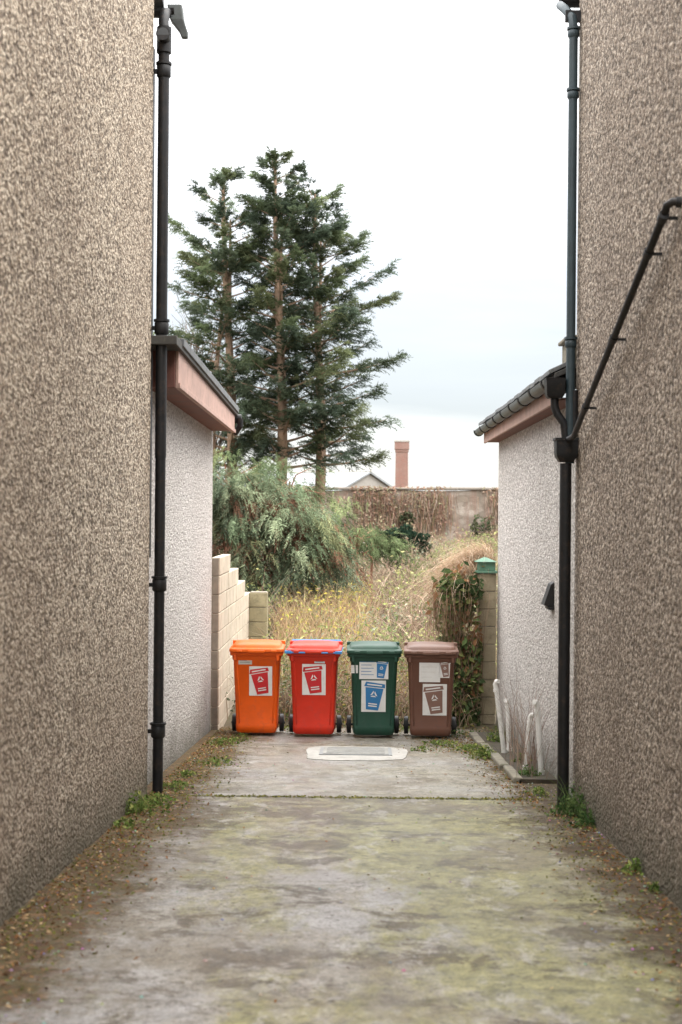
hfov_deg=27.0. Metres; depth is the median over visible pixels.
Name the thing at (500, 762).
kerb
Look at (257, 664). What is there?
wheelie bin
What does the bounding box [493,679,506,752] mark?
white waste pipe
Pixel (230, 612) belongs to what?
concrete block wall
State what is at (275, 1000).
leaf litter
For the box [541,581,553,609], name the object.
vent hood
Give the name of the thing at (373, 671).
wheelie bin
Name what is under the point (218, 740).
weed plant
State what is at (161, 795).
weed plant
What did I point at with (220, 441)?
bare tree
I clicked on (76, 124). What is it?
walls
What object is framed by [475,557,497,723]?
block gate pier
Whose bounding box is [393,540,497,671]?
dead fern mound
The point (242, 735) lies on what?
weed plant
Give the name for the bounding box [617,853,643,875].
weed plant
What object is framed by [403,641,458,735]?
wheelie bin
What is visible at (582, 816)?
weed plant
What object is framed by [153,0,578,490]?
sky
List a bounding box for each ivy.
[379,524,432,560]
[399,511,493,538]
[425,561,497,726]
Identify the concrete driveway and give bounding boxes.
[0,727,681,1023]
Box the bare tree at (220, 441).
[154,294,305,475]
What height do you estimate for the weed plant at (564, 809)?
0.306 m
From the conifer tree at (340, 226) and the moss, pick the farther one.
the conifer tree at (340, 226)
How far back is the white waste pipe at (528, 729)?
12.65 m
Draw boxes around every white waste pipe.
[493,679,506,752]
[504,698,511,750]
[522,712,534,769]
[532,699,544,774]
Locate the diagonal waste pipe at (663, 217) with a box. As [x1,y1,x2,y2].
[566,196,681,441]
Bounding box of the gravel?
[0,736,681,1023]
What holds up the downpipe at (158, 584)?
attached to the walls at (76, 124)
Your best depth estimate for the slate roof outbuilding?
62.30 m
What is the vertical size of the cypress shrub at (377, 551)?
3.183 m
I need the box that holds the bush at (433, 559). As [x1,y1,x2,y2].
[391,533,497,600]
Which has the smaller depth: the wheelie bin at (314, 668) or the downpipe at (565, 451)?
the downpipe at (565, 451)
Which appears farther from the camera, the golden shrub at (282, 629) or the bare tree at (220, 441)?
the bare tree at (220, 441)
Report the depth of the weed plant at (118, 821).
9.52 m
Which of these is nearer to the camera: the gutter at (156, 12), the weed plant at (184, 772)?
the gutter at (156, 12)
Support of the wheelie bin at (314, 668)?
on the concrete driveway
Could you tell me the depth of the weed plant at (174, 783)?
11.41 m
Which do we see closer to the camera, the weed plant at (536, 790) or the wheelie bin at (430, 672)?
the weed plant at (536, 790)
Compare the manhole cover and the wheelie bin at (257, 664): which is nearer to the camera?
the manhole cover
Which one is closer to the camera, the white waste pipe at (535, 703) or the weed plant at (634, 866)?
the weed plant at (634, 866)
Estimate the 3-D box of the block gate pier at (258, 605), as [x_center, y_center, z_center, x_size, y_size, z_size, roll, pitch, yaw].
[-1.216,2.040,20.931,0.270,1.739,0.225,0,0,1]
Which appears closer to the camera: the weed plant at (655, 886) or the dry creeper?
the weed plant at (655, 886)
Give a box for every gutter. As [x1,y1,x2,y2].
[154,8,173,17]
[559,0,579,7]
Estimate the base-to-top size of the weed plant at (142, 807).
0.195 m
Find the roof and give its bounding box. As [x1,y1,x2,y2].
[154,0,163,7]
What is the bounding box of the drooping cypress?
[212,456,386,616]
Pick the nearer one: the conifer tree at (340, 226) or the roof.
the roof
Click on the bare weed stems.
(531, 760)
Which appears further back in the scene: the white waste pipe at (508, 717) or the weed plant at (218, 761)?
the white waste pipe at (508, 717)
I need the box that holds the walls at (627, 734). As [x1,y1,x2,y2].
[573,0,681,910]
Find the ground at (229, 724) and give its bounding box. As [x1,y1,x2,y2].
[210,560,498,729]
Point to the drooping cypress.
(263, 512)
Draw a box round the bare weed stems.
[469,657,556,778]
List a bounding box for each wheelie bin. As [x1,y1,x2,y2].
[229,639,284,732]
[285,639,342,734]
[346,641,401,734]
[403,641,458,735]
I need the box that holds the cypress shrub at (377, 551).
[213,446,421,591]
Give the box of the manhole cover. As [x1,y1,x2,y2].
[306,746,407,760]
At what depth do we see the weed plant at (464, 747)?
14.49 m
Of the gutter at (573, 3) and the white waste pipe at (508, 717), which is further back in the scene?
the white waste pipe at (508, 717)
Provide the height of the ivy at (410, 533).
1.150 m
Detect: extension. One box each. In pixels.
[147,335,242,784]
[473,335,576,794]
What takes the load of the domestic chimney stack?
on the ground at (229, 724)
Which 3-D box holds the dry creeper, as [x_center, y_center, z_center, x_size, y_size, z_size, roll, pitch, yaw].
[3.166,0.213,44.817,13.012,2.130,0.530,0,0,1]
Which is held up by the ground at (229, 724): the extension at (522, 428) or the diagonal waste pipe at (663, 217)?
the extension at (522, 428)
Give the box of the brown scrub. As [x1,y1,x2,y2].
[257,514,497,557]
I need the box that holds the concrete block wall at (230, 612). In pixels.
[210,554,249,730]
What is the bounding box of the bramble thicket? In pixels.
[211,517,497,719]
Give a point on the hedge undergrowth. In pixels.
(340, 712)
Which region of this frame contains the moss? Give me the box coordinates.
[2,734,681,966]
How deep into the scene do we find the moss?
9.40 m
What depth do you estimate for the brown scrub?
41.51 m
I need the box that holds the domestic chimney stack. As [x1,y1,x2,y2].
[394,440,409,487]
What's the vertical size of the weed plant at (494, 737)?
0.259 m
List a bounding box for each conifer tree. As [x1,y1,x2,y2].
[153,165,313,555]
[210,146,359,534]
[239,160,412,511]
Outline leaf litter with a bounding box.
[0,725,681,1023]
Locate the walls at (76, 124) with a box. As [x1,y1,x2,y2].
[0,0,153,926]
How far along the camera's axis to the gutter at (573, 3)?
11.05 m
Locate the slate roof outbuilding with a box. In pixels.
[217,470,391,490]
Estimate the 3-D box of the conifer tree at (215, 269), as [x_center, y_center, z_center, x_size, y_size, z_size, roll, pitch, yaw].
[-2.845,-3.529,35.276,4.496,10.165,4.925,0,0,1]
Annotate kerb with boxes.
[469,732,522,782]
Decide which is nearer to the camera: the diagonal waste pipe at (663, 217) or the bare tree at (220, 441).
the diagonal waste pipe at (663, 217)
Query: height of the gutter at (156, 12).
0.060 m
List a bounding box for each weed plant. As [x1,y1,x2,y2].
[112,815,148,828]
[125,788,173,818]
[139,788,188,806]
[163,780,194,791]
[172,769,201,778]
[188,755,246,766]
[207,736,244,746]
[229,733,256,741]
[402,739,460,748]
[411,746,439,751]
[427,728,479,737]
[450,743,483,752]
[464,742,496,760]
[478,723,511,741]
[506,761,547,778]
[510,749,532,761]
[522,785,556,797]
[526,773,586,817]
[563,795,595,829]
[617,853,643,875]
[640,879,662,893]
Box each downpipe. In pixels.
[148,4,187,793]
[544,1,580,805]
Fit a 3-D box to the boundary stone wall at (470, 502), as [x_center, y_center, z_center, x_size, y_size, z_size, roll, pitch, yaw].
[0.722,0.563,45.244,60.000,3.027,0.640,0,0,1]
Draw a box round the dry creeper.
[239,485,497,546]
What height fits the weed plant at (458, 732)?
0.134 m
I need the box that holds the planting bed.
[477,732,556,783]
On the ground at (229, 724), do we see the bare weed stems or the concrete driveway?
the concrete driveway
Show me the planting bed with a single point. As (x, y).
(542, 779)
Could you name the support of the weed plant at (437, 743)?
on the concrete driveway
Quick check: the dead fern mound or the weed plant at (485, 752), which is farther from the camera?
the dead fern mound
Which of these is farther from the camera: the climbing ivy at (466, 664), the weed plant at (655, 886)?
the climbing ivy at (466, 664)
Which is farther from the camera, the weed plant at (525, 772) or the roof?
the weed plant at (525, 772)
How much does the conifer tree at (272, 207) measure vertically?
10.550 m
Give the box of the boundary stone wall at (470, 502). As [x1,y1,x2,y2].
[220,487,497,552]
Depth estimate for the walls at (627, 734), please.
8.55 m
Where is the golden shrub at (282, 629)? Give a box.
[245,571,399,688]
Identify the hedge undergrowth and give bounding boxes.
[231,647,495,728]
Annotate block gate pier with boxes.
[249,591,267,638]
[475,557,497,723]
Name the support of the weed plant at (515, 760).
on the planting bed
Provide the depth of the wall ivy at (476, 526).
44.66 m
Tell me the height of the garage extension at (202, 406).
4.553 m
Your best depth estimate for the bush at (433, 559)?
30.95 m

